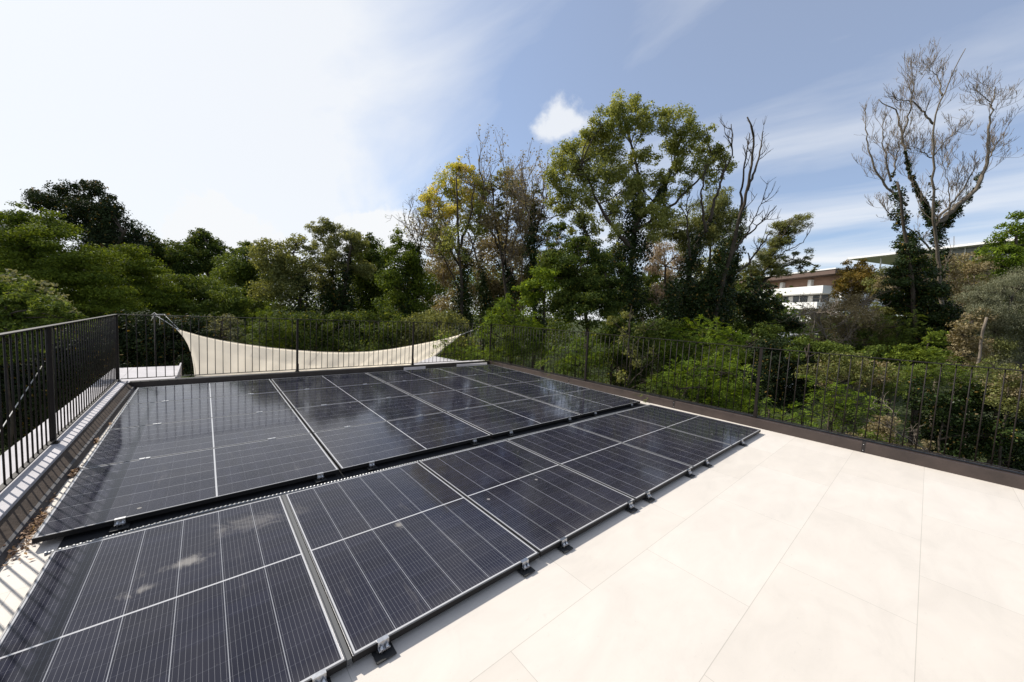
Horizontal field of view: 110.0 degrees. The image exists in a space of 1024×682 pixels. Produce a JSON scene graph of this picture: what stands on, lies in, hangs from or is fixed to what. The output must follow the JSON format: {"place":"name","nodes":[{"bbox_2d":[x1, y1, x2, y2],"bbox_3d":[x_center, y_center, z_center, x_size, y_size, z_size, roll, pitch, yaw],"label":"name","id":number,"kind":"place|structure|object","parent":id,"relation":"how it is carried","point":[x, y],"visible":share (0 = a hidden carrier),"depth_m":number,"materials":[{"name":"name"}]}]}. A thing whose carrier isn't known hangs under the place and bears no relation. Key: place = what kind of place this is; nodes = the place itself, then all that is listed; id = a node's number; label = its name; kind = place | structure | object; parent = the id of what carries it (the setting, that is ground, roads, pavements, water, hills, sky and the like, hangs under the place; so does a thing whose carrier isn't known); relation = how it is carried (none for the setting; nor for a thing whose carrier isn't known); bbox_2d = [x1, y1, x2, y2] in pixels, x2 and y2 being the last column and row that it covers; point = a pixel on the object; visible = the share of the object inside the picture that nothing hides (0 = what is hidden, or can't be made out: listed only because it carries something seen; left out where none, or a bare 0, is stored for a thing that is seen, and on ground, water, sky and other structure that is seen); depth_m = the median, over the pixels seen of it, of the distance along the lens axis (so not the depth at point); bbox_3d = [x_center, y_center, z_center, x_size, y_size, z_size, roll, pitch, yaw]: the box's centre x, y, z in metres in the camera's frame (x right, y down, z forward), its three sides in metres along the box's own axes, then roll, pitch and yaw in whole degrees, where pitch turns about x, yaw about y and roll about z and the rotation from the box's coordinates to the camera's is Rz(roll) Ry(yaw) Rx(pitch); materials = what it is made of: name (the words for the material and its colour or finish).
{"place":"outdoors","nodes":[
{"label":"outdoors","id":0,"kind":"place"},
{"bbox_2d":[0,305,1023,466],"bbox_3d":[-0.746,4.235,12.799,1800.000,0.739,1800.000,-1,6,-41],"label":"ground","id":1,"kind":"structure","parent":0,"point":[897,404],"depth_m":32.21,"materials":[{"name":"plant"}]},
{"bbox_2d":[0,269,97,446],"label":"green shrub","id":2,"kind":"object","parent":1,"relation":"on","point":[22,301],"visible":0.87,"depth_m":6.44,"materials":[{"name":"green plant"}]},
{"bbox_2d":[0,319,128,453],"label":"green shrub","id":3,"kind":"object","parent":1,"relation":"on","point":[2,380],"visible":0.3,"depth_m":7.63,"materials":[{"name":"green plant"}]},
{"bbox_2d":[0,201,151,413],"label":"robinia tree","id":4,"kind":"object","parent":1,"relation":"on","point":[32,250],"visible":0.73,"depth_m":14.56,"materials":[{"name":"green plant"}]},
{"bbox_2d":[20,178,157,276],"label":"conifer tree","id":5,"kind":"object","parent":1,"relation":"on","point":[105,216],"visible":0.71,"depth_m":30.18,"materials":[{"name":"green plant"}]},
{"bbox_2d":[95,242,191,366],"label":"robinia tree","id":6,"kind":"object","parent":1,"relation":"on","point":[140,271],"visible":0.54,"depth_m":17.65,"materials":[{"name":"green plant"}]},
{"bbox_2d":[154,313,156,366],"bbox_3d":[-8.826,1.603,8.912,0.032,4.602,0.031,-1,6,-41],"label":"sail pole","id":7,"kind":"object","parent":1,"relation":"on","point":[154,339],"visible":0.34,"depth_m":8.77,"materials":[{"name":"metal"}]},
{"bbox_2d":[151,312,472,376],"bbox_3d":[-4.402,0.256,10.920,9.490,1.793,2.629,-1,6,-41],"label":"shade sail","id":8,"kind":"object","parent":7,"relation":"attached to","point":[360,359],"visible":0.56,"depth_m":9.71,"materials":[{"name":"fabric"}]},
{"bbox_2d":[91,308,223,376],"bbox_3d":[-13.646,1.212,14.030,4.864,4.962,2.524,3,4,-3],"label":"green shrub","id":9,"kind":"object","parent":1,"relation":"on","point":[183,325],"visible":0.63,"depth_m":13.48,"materials":[{"name":"green plant"}]},
{"bbox_2d":[140,228,210,344],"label":"broadleaf tree","id":10,"kind":"object","parent":1,"relation":"on","point":[177,257],"visible":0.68,"depth_m":32.57,"materials":[{"name":"green plant"}]},
{"bbox_2d":[180,227,228,322],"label":"broadleaf tree","id":11,"kind":"object","parent":1,"relation":"on","point":[200,239],"visible":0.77,"depth_m":34.49,"materials":[{"name":"green plant"}]},
{"bbox_2d":[154,272,259,336],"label":"broadleaf tree","id":12,"kind":"object","parent":1,"relation":"on","point":[222,298],"visible":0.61,"depth_m":19.38,"materials":[{"name":"green plant"}]},
{"bbox_2d":[199,313,249,342],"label":"green shrub","id":13,"kind":"object","parent":1,"relation":"on","point":[218,327],"visible":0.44,"depth_m":15.26,"materials":[{"name":"green plant"}]},
{"bbox_2d":[208,239,276,343],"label":"broadleaf tree","id":14,"kind":"object","parent":1,"relation":"on","point":[235,270],"visible":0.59,"depth_m":23.07,"materials":[{"name":"green plant"}]},
{"bbox_2d":[234,306,302,348],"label":"green shrub","id":15,"kind":"object","parent":1,"relation":"on","point":[275,339],"visible":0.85,"depth_m":14.93,"materials":[{"name":"green plant"}]},
{"bbox_2d":[244,233,320,328],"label":"broadleaf tree","id":16,"kind":"object","parent":1,"relation":"on","point":[278,267],"visible":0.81,"depth_m":20.50,"materials":[{"name":"green plant"}]},
{"bbox_2d":[258,310,368,351],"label":"green shrub","id":17,"kind":"object","parent":1,"relation":"on","point":[322,335],"visible":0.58,"depth_m":15.91,"materials":[{"name":"green plant"}]},
{"bbox_2d":[302,217,376,350],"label":"willow tree","id":18,"kind":"object","parent":1,"relation":"on","point":[330,290],"visible":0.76,"depth_m":21.91,"materials":[{"name":"green plant"}]},
{"bbox_2d":[335,230,404,322],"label":"broadleaf tree","id":19,"kind":"object","parent":1,"relation":"on","point":[364,293],"visible":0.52,"depth_m":25.39,"materials":[{"name":"green plant"}]},
{"bbox_2d":[334,303,421,351],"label":"green shrub","id":20,"kind":"object","parent":1,"relation":"on","point":[375,333],"visible":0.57,"depth_m":15.87,"materials":[{"name":"green plant"}]},
{"bbox_2d":[370,227,447,336],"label":"broadleaf tree","id":21,"kind":"object","parent":1,"relation":"on","point":[410,274],"visible":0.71,"depth_m":18.65,"materials":[{"name":"green plant"}]},
{"bbox_2d":[385,190,443,320],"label":"dead sapling","id":22,"kind":"object","parent":1,"relation":"on","point":[417,219],"visible":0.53,"depth_m":20.43,"materials":[{"name":"plant"}]},
{"bbox_2d":[389,307,482,359],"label":"green shrub","id":23,"kind":"object","parent":1,"relation":"on","point":[423,332],"visible":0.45,"depth_m":15.74,"materials":[{"name":"green plant"}]},
{"bbox_2d":[429,330,484,360],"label":"green shrub","id":24,"kind":"object","parent":1,"relation":"on","point":[465,351],"visible":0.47,"depth_m":11.70,"materials":[{"name":"green plant"}]},
{"bbox_2d":[404,123,518,337],"bbox_3d":[-3.408,-4.431,20.652,5.458,16.252,5.222,-1,6,-41],"label":"poplar tree","id":25,"kind":"object","parent":1,"relation":"on","point":[444,230],"visible":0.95,"depth_m":19.80,"materials":[{"name":"green plant"}]},
{"bbox_2d":[419,227,559,366],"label":"broadleaf trees","id":26,"kind":"object","parent":1,"relation":"on","point":[445,278],"visible":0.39,"depth_m":23.80,"materials":[{"name":"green plant"}]},
{"bbox_2d":[454,124,560,362],"bbox_3d":[-0.948,-4.081,21.599,7.108,15.682,5.859,-1,6,-41],"label":"poplar tree","id":27,"kind":"object","parent":1,"relation":"on","point":[504,225],"visible":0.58,"depth_m":20.77,"materials":[{"name":"brown plant"}]},
{"bbox_2d":[469,293,551,365],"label":"green shrub","id":28,"kind":"object","parent":1,"relation":"on","point":[524,320],"visible":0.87,"depth_m":11.28,"materials":[{"name":"green plant"}]},
{"bbox_2d":[0,356,1023,568],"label":"roof parapet","id":29,"kind":"structure","parent":1,"relation":"on","point":[37,482],"depth_m":4.49,"materials":[{"name":"concrete"}]},
{"bbox_2d":[0,314,120,492],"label":"railing","id":30,"kind":"object","parent":29,"relation":"on","point":[54,434],"visible":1,"depth_m":3.44,"materials":[{"name":"metal"}]},
{"bbox_2d":[118,314,488,378],"bbox_3d":[-3.632,0.077,8.572,7.845,1.132,0.068,-1,6,-41],"label":"railing","id":31,"kind":"object","parent":29,"relation":"on","point":[297,339],"visible":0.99,"depth_m":7.69,"materials":[{"name":"metal"}]},
{"bbox_2d":[0,382,1023,681],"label":"terrace floor","id":32,"kind":"structure","parent":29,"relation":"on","point":[766,556],"depth_m":2.17,"materials":[{"name":"tile"}]},
{"bbox_2d":[1,421,113,566],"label":"dry leaves","id":33,"kind":"object","parent":32,"relation":"on","point":[41,516],"visible":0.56,"depth_m":2.38,"materials":[{"name":"brown plant"}]},
{"bbox_2d":[0,495,345,681],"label":"solar panel","id":34,"kind":"object","parent":32,"relation":"on","point":[231,594],"visible":1,"depth_m":1.77,"materials":[{"name":"glass"}]},
{"bbox_2d":[81,409,310,468],"bbox_3d":[-3.424,1.041,4.105,1.762,0.045,1.183,-1,6,-41],"label":"solar panel","id":35,"kind":"object","parent":32,"relation":"on","point":[119,445],"visible":0.98,"depth_m":3.95,"materials":[{"name":"glass"}]},
{"bbox_2d":[108,392,291,429],"bbox_3d":[-4.182,0.923,4.987,1.762,0.045,1.183,-1,6,-41],"label":"solar panel","id":36,"kind":"object","parent":32,"relation":"on","point":[142,414],"visible":1,"depth_m":4.86,"materials":[{"name":"glass"}]},
{"bbox_2d":[126,379,278,404],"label":"solar panel","id":37,"kind":"object","parent":32,"relation":"on","point":[140,395],"visible":0.97,"depth_m":5.76,"materials":[{"name":"glass"}]},
{"bbox_2d":[281,494,351,665],"bbox_3d":[-1.285,1.336,2.241,0.022,0.028,1.756,-1,6,-41],"label":"mounting rail","id":38,"kind":"object","parent":32,"relation":"on","point":[345,649],"visible":0.86,"depth_m":1.96,"materials":[{"name":"grey"}]},
{"bbox_2d":[271,373,384,392],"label":"solar panel","id":39,"kind":"object","parent":32,"relation":"on","point":[301,383],"visible":0.97,"depth_m":6.93,"materials":[{"name":"glass"}]},
{"bbox_2d":[281,383,408,409],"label":"solar panel","id":40,"kind":"object","parent":32,"relation":"on","point":[318,396],"visible":0.98,"depth_m":6.03,"materials":[{"name":"glass"}]},
{"bbox_2d":[57,403,645,548],"bbox_3d":[-0.161,1.250,4.600,7.130,0.003,0.342,-1,6,-41],"label":"protection mat","id":41,"kind":"object","parent":32,"relation":"on","point":[71,540],"visible":0.29,"depth_m":3.15,"materials":[{"name":"rubber"}]},
{"bbox_2d":[32,433,338,543],"bbox_3d":[-2.649,1.174,3.203,1.762,0.069,1.238,-1,6,-41],"label":"solar panel","id":42,"kind":"object","parent":41,"relation":"on","point":[118,496],"visible":1,"depth_m":2.99,"materials":[{"name":"glass"}]},
{"bbox_2d":[44,405,645,556],"bbox_3d":[-0.108,1.233,4.453,7.080,0.044,0.045,-1,6,-41],"label":"corrugated conduit","id":43,"kind":"object","parent":41,"relation":"on","point":[46,553],"visible":0.47,"depth_m":2.70,"materials":[{"name":"grey"}]},
{"bbox_2d":[313,412,490,471],"bbox_3d":[-1.297,1.157,4.363,1.762,0.069,1.238,-1,6,-41],"label":"solar panel","id":44,"kind":"object","parent":41,"relation":"on","point":[367,446],"visible":1,"depth_m":4.20,"materials":[{"name":"glass"}]},
{"bbox_2d":[446,398,580,436],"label":"solar panel","id":45,"kind":"object","parent":41,"relation":"on","point":[506,418],"visible":0.98,"depth_m":5.39,"materials":[{"name":"glass"}]},
{"bbox_2d":[532,389,639,416],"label":"solar panel","id":46,"kind":"object","parent":41,"relation":"on","point":[588,402],"visible":1,"depth_m":6.57,"materials":[{"name":"glass"}]},
{"bbox_2d":[294,395,443,434],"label":"solar panel","id":47,"kind":"object","parent":32,"relation":"on","point":[323,417],"visible":1,"depth_m":5.14,"materials":[{"name":"glass"}]},
{"bbox_2d":[285,461,538,664],"bbox_3d":[-0.816,1.339,2.604,1.158,0.064,1.817,-1,5,-41],"label":"solar panel","id":48,"kind":"object","parent":32,"relation":"on","point":[396,552],"visible":1,"depth_m":2.31,"materials":[{"name":"glass"}]},
{"bbox_2d":[367,368,459,382],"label":"solar panel","id":49,"kind":"object","parent":32,"relation":"on","point":[402,375],"visible":0.99,"depth_m":8.11,"materials":[{"name":"glass"}]},
{"bbox_2d":[386,376,490,395],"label":"solar panel","id":50,"kind":"object","parent":32,"relation":"on","point":[415,387],"visible":0.98,"depth_m":7.21,"materials":[{"name":"glass"}]},
{"bbox_2d":[412,386,529,411],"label":"solar panel","id":51,"kind":"object","parent":32,"relation":"on","point":[451,400],"visible":0.96,"depth_m":6.32,"materials":[{"name":"glass"}]},
{"bbox_2d":[438,364,516,375],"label":"solar panel","id":52,"kind":"object","parent":32,"relation":"on","point":[473,370],"visible":0.96,"depth_m":9.28,"materials":[{"name":"glass"}]},
{"bbox_2d":[463,371,548,385],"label":"solar panel","id":53,"kind":"object","parent":32,"relation":"on","point":[494,379],"visible":0.98,"depth_m":8.39,"materials":[{"name":"glass"}]},
{"bbox_2d":[419,440,637,556],"bbox_3d":[0.072,1.328,3.366,1.158,0.064,1.817,-1,5,-41],"label":"solar panel","id":54,"kind":"object","parent":32,"relation":"on","point":[541,505],"visible":0.98,"depth_m":3.14,"materials":[{"name":"glass"}]},
{"bbox_2d":[494,379,588,398],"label":"solar panel","id":55,"kind":"object","parent":32,"relation":"on","point":[535,389],"visible":0.98,"depth_m":7.50,"materials":[{"name":"glass"}]},
{"bbox_2d":[507,425,694,502],"bbox_3d":[0.961,1.317,4.128,1.158,0.064,1.817,-1,5,-41],"label":"solar panel","id":56,"kind":"object","parent":32,"relation":"on","point":[637,474],"visible":0.99,"depth_m":3.94,"materials":[{"name":"glass"}]},
{"bbox_2d":[569,413,732,469],"bbox_3d":[1.849,1.306,4.890,1.158,0.064,1.817,-1,5,-41],"label":"solar panel","id":57,"kind":"object","parent":32,"relation":"on","point":[694,451],"visible":0.98,"depth_m":4.74,"materials":[{"name":"glass"}]},
{"bbox_2d":[616,404,760,446],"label":"solar panel","id":58,"kind":"object","parent":32,"relation":"on","point":[734,435],"visible":0.98,"depth_m":5.52,"materials":[{"name":"glass"}]},
{"bbox_2d":[489,324,1023,472],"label":"railing","id":59,"kind":"object","parent":29,"relation":"on","point":[755,413],"visible":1,"depth_m":5.48,"materials":[{"name":"metal"}]},
{"bbox_2d":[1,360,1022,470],"bbox_3d":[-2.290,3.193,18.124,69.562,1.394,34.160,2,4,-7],"label":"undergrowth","id":60,"kind":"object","parent":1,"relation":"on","point":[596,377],"visible":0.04,"depth_m":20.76,"materials":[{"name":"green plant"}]},
{"bbox_2d":[487,220,569,369],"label":"broadleaf tree","id":61,"kind":"object","parent":1,"relation":"on","point":[559,227],"visible":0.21,"depth_m":24.88,"materials":[{"name":"green plant"}]},
{"bbox_2d":[495,146,569,368],"bbox_3d":[0.713,-2.734,18.933,3.389,13.550,4.242,-1,6,-41],"label":"poplar tree","id":62,"kind":"object","parent":1,"relation":"on","point":[532,235],"visible":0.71,"depth_m":18.67,"materials":[{"name":"green plant"}]},
{"bbox_2d":[43,244,1023,375],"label":"distant wood","id":63,"kind":"object","parent":1,"relation":"on","point":[737,326],"visible":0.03,"depth_m":39.67,"materials":[{"name":"green plant"}]},
{"bbox_2d":[511,235,632,374],"bbox_3d":[1.619,0.781,10.627,3.382,7.853,2.480,4,4,21],"label":"robinia tree","id":64,"kind":"object","parent":1,"relation":"on","point":[565,267],"visible":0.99,"depth_m":10.13,"materials":[{"name":"green plant"}]},
{"bbox_2d":[534,334,611,382],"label":"green shrub","id":65,"kind":"object","parent":1,"relation":"on","point":[590,362],"visible":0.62,"depth_m":9.33,"materials":[{"name":"green plant"}]},
{"bbox_2d":[552,245,697,387],"bbox_3d":[8.578,-1.768,27.926,11.373,11.093,4.849,4,4,9],"label":"broadleaf tree","id":66,"kind":"object","parent":1,"relation":"on","point":[647,311],"visible":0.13,"depth_m":27.23,"materials":[{"name":"green plant"}]},
{"bbox_2d":[603,306,662,389],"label":"sapling","id":67,"kind":"object","parent":1,"relation":"on","point":[634,347],"visible":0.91,"depth_m":8.54,"materials":[{"name":"green plant"}]},
{"bbox_2d":[589,314,683,391],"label":"green shrub","id":68,"kind":"object","parent":1,"relation":"on","point":[662,328],"visible":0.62,"depth_m":11.67,"materials":[{"name":"green plant"}]},
{"bbox_2d":[541,88,738,387],"bbox_3d":[5.523,-3.461,16.610,8.590,15.870,3.718,3,4,7],"label":"broadleaf tree","id":69,"kind":"object","parent":1,"relation":"on","point":[599,136],"visible":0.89,"depth_m":15.84,"materials":[{"name":"green plant"}]},
{"bbox_2d":[642,239,699,394],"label":"willow tree","id":70,"kind":"object","parent":1,"relation":"on","point":[658,255],"visible":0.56,"depth_m":25.77,"materials":[{"name":"green plant"}]},
{"bbox_2d":[647,186,750,295],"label":"willow tree","id":71,"kind":"object","parent":1,"relation":"on","point":[714,233],"visible":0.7,"depth_m":22.72,"materials":[{"name":"green plant"}]},
{"bbox_2d":[647,352,761,413],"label":"green shrub","id":72,"kind":"object","parent":1,"relation":"on","point":[730,396],"visible":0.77,"depth_m":7.53,"materials":[{"name":"green plant"}]},
{"bbox_2d":[655,314,754,401],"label":"broadleaf tree","id":73,"kind":"object","parent":1,"relation":"on","point":[711,339],"visible":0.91,"depth_m":9.92,"materials":[{"name":"green plant"}]},
{"bbox_2d":[647,117,780,398],"bbox_3d":[8.791,-2.539,15.440,6.752,14.524,3.559,-1,6,-41],"label":"leaning tree","id":74,"kind":"object","parent":1,"relation":"on","point":[717,290],"visible":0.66,"depth_m":14.67,"materials":[{"name":"green plant"}]},
{"bbox_2d":[680,243,751,376],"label":"broadleaf tree","id":75,"kind":"object","parent":1,"relation":"on","point":[740,280],"visible":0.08,"depth_m":26.78,"materials":[{"name":"green plant"}]},
{"bbox_2d":[654,322,801,414],"bbox_3d":[7.390,2.049,12.482,5.580,5.631,2.567,2,4,-18],"label":"green shrub","id":76,"kind":"object","parent":1,"relation":"on","point":[762,329],"visible":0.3,"depth_m":12.02,"materials":[{"name":"green plant"}]},
{"bbox_2d":[728,275,806,411],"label":"broadleaf tree","id":77,"kind":"object","parent":1,"relation":"on","point":[751,311],"visible":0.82,"depth_m":16.82,"materials":[{"name":"green plant"}]},
{"bbox_2d":[739,212,819,404],"bbox_3d":[17.453,-2.186,24.593,5.786,13.346,3.078,2,4,-15],"label":"willow tree","id":78,"kind":"object","parent":1,"relation":"on","point":[767,260],"visible":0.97,"depth_m":23.73,"materials":[{"name":"green plant"}]},
{"bbox_2d":[740,335,830,416],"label":"green shrub","id":79,"kind":"object","parent":1,"relation":"on","point":[765,367],"visible":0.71,"depth_m":10.67,"materials":[{"name":"green plant"}]},
{"bbox_2d":[750,397,828,431],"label":"green shrub","id":80,"kind":"object","parent":1,"relation":"on","point":[796,418],"visible":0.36,"depth_m":6.50,"materials":[{"name":"green plant"}]},
{"bbox_2d":[736,268,899,325],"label":"apartment building","id":81,"kind":"structure","parent":1,"relation":"on","point":[817,284],"depth_m":52.06,"materials":[{"name":"white"}]},
{"bbox_2d":[766,284,904,435],"bbox_3d":[12.423,1.321,13.778,5.420,7.403,2.381,1,4,-20],"label":"bramble shrub","id":82,"kind":"object","parent":1,"relation":"on","point":[831,308],"visible":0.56,"depth_m":13.70,"materials":[{"name":"green plant"}]},
{"bbox_2d":[782,335,893,424],"bbox_3d":[9.425,2.480,10.687,3.300,5.242,1.061,3,4,0],"label":"green shrub","id":83,"kind":"object","parent":1,"relation":"on","point":[821,348],"visible":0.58,"depth_m":10.43,"materials":[{"name":"green plant"}]},
{"bbox_2d":[797,374,898,434],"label":"green shrub","id":84,"kind":"object","parent":1,"relation":"on","point":[830,406],"visible":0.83,"depth_m":7.74,"materials":[{"name":"green plant"}]},
{"bbox_2d":[791,350,908,431],"bbox_3d":[9.103,2.689,9.849,3.086,4.911,1.450,2,4,-16],"label":"green shrub","id":85,"kind":"object","parent":1,"relation":"on","point":[866,374],"visible":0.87,"depth_m":9.47,"materials":[{"name":"green plant"}]},
{"bbox_2d":[828,258,880,387],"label":"broadleaf tree","id":86,"kind":"object","parent":1,"relation":"on","point":[857,273],"visible":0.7,"depth_m":21.84,"materials":[{"name":"green plant"}]},
{"bbox_2d":[859,301,909,436],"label":"green shrub","id":87,"kind":"object","parent":1,"relation":"on","point":[889,310],"visible":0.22,"depth_m":14.94,"materials":[{"name":"green plant"}]},
{"bbox_2d":[845,392,941,453],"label":"bramble shrub","id":88,"kind":"object","parent":1,"relation":"on","point":[882,435],"visible":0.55,"depth_m":5.96,"materials":[{"name":"green plant"}]},
{"bbox_2d":[851,309,944,434],"bbox_3d":[13.813,1.976,13.241,2.888,6.316,2.242,3,4,7],"label":"green shrub","id":89,"kind":"object","parent":1,"relation":"on","point":[896,341],"visible":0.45,"depth_m":12.99,"materials":[{"name":"green plant"}]},
{"bbox_2d":[883,328,954,444],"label":"green shrub","id":90,"kind":"object","parent":1,"relation":"on","point":[932,339],"visible":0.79,"depth_m":9.86,"materials":[{"name":"green plant"}]},
{"bbox_2d":[872,172,987,444],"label":"ivy column","id":91,"kind":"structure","parent":1,"relation":"on","point":[917,292],"depth_m":13.25,"materials":[{"name":"green plant"}]},
{"bbox_2d":[860,253,999,382],"bbox_3d":[22.730,0.101,19.180,7.551,10.095,3.734,2,4,-16],"label":"brown thicket","id":92,"kind":"object","parent":1,"relation":"on","point":[982,260],"visible":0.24,"depth_m":18.99,"materials":[{"name":"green plant"}]},
{"bbox_2d":[865,349,1002,445],"bbox_3d":[10.730,2.740,9.179,3.050,5.082,1.471,4,4,12],"label":"green shrub","id":93,"kind":"object","parent":1,"relation":"on","point":[948,377],"visible":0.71,"depth_m":8.94,"materials":[{"name":"green plant"}]},
{"bbox_2d":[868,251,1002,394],"bbox_3d":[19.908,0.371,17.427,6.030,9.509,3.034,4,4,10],"label":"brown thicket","id":94,"kind":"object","parent":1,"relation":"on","point":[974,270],"visible":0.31,"depth_m":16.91,"materials":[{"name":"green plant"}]},
{"bbox_2d":[851,40,1023,449],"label":"bare tree","id":95,"kind":"object","parent":1,"relation":"on","point":[936,222],"visible":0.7,"depth_m":14.80,"materials":[{"name":"grey plant"}]},
{"bbox_2d":[900,376,1023,472],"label":"green shrub","id":96,"kind":"object","parent":1,"relation":"on","point":[987,432],"visible":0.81,"depth_m":8.41,"materials":[{"name":"green plant"}]},
{"bbox_2d":[941,306,999,457],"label":"green shrub","id":97,"kind":"object","parent":1,"relation":"on","point":[964,345],"visible":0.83,"depth_m":11.38,"materials":[{"name":"green plant"}]},
{"bbox_2d":[951,263,1023,465],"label":"willow shrub","id":98,"kind":"object","parent":1,"relation":"on","point":[1006,328],"visible":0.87,"depth_m":11.78,"materials":[{"name":"green plant"}]},
{"bbox_2d":[964,356,1023,467],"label":"green shrub","id":99,"kind":"object","parent":1,"relation":"on","point":[1012,385],"visible":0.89,"depth_m":7.97,"materials":[{"name":"green plant"}]},
{"bbox_2d":[970,210,1023,411],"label":"broadleaf tree","id":100,"kind":"object","parent":1,"relation":"on","point":[1015,248],"visible":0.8,"depth_m":19.81,"materials":[{"name":"green plant"}]},
{"bbox_2d":[0,0,1023,322],"label":"sky","id":101,"kind":"structure","parent":0,"point":[235,120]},
{"bbox_2d":[848,238,1023,369],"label":"flat roofed building","id":102,"kind":"structure","parent":0,"point":[886,258],"depth_m":68.59,"materials":[{"name":"white paint"}]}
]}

